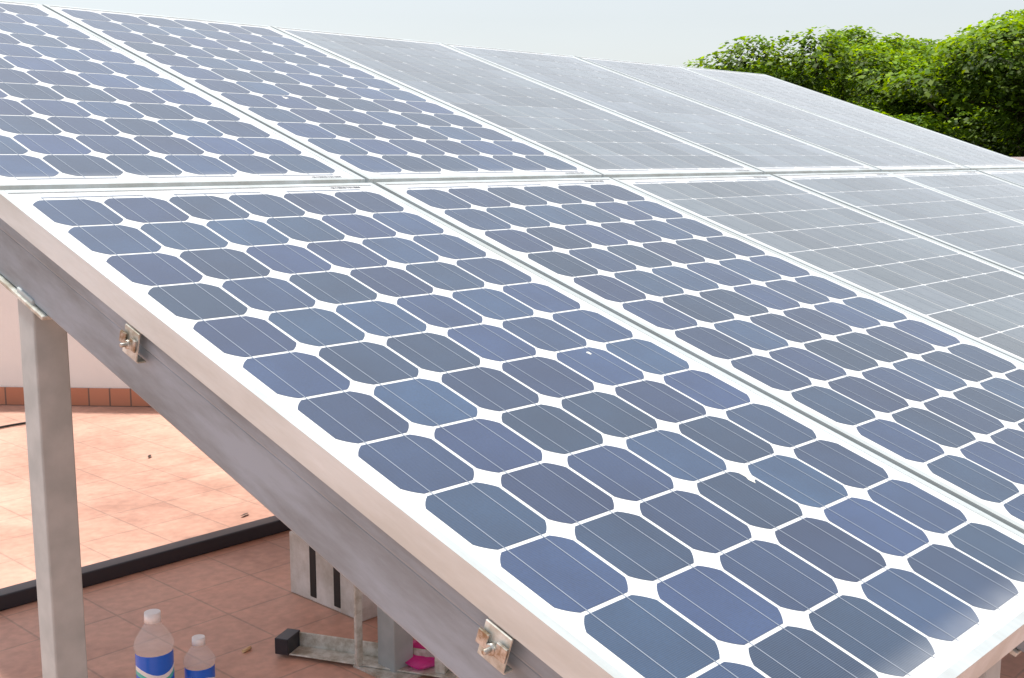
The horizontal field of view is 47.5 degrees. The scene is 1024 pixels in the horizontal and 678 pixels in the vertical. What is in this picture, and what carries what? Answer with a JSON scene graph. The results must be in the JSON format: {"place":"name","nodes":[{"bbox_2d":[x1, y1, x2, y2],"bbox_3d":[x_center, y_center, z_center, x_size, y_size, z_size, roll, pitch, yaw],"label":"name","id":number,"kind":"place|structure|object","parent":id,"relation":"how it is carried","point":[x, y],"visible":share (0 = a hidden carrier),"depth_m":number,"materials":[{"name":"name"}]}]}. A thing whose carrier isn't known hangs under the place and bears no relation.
{"place":"outdoors","nodes":[
{"label":"outdoors","id":0,"kind":"place"},
{"bbox_2d":[0,405,1023,677],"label":"terrace floor","id":1,"kind":"structure","parent":0,"point":[232,603],"depth_m":3.30,"materials":[{"name":"tile"}]},
{"bbox_2d":[0,422,25,428],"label":"cable on floor","id":2,"kind":"object","parent":1,"relation":"on","point":[14,424],"visible":0.38,"depth_m":5.03,"materials":[{"name":"black rubber"}]},
{"bbox_2d":[0,387,150,406],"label":"baseboard tiles","id":3,"kind":"object","parent":1,"relation":"on","point":[124,397],"depth_m":5.43,"materials":[{"name":"orange tile"}]},
{"bbox_2d":[0,516,290,610],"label":"floor curb","id":4,"kind":"structure","parent":1,"relation":"on","point":[16,595],"depth_m":3.31,"materials":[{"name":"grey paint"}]},
{"bbox_2d":[135,609,174,677],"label":"water bottle","id":5,"kind":"object","parent":1,"relation":"on","point":[162,666],"visible":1,"depth_m":2.26,"materials":[{"name":"blue"}]},
{"bbox_2d":[184,634,214,677],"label":"water bottle","id":6,"kind":"object","parent":1,"relation":"on","point":[198,639],"visible":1,"depth_m":2.32,"materials":[{"name":"white"}]},
{"bbox_2d":[242,646,251,652],"bbox_3d":[-0.627,0.733,2.747,0.008,0.008,0.026,5,10,29],"label":"cigarette end","id":7,"kind":"object","parent":1,"relation":"on","point":[246,649],"visible":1,"depth_m":2.74,"materials":[{"name":"brown paper"}]},
{"bbox_2d":[289,531,376,621],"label":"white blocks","id":8,"kind":"structure","parent":1,"relation":"on","point":[316,577],"depth_m":3.02,"materials":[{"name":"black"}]},
{"bbox_2d":[353,665,422,677],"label":"post feet","id":9,"kind":"object","parent":1,"relation":"on","point":[379,673],"visible":0.04,"depth_m":2.61,"materials":[{"name":"grey concrete"}]},
{"bbox_2d":[405,640,434,669],"bbox_3d":[-0.164,0.711,2.717,0.192,0.062,0.235,8,12,43],"label":"pink bag","id":10,"kind":"object","parent":1,"relation":"on","point":[418,662],"visible":0.22,"depth_m":2.64,"materials":[{"name":"pink"}]},
{"bbox_2d":[17,287,1000,677],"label":"posts","id":11,"kind":"object","parent":1,"relation":"on","point":[53,479],"visible":0.09,"depth_m":2.00,"materials":[{"name":"grey metal"}]},
{"bbox_2d":[275,585,458,677],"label":"metal stand","id":12,"kind":"object","parent":11,"relation":"attached to","point":[357,651],"visible":0.58,"depth_m":2.69,"materials":[{"name":"grey paint"}]},
{"bbox_2d":[0,274,1021,656],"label":"post head plates","id":13,"kind":"object","parent":11,"relation":"attached to","point":[40,314],"visible":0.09,"depth_m":1.93,"materials":[{"name":"metal"}]},
{"bbox_2d":[0,0,1023,677],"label":"solar array","id":14,"kind":"object","parent":13,"relation":"on","point":[472,362],"visible":1,"depth_m":1.94,"materials":[{"name":"glass"}]},
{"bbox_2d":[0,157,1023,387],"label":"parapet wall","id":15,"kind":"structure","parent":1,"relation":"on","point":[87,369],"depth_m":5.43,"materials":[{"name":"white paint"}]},
{"bbox_2d":[3,0,1023,67],"label":"sky","id":16,"kind":"structure","parent":0,"point":[667,32],"materials":[{"name":"white"}]},
{"bbox_2d":[683,25,1023,156],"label":"tree","id":17,"kind":"object","parent":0,"point":[840,65],"depth_m":49.46,"materials":[{"name":"green plant"}]},
{"bbox_2d":[786,25,988,100],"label":"tree","id":18,"kind":"object","parent":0,"point":[898,43],"depth_m":69.92,"materials":[{"name":"green plant"}]},
{"bbox_2d":[824,9,1023,156],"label":"tree","id":19,"kind":"object","parent":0,"point":[963,76],"depth_m":40.84,"materials":[{"name":"green plant"}]},
{"bbox_2d":[999,46,1022,105],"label":"tree","id":20,"kind":"object","parent":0,"point":[1007,57],"visible":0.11,"depth_m":39.73,"materials":[{"name":"green plant"}]}
]}

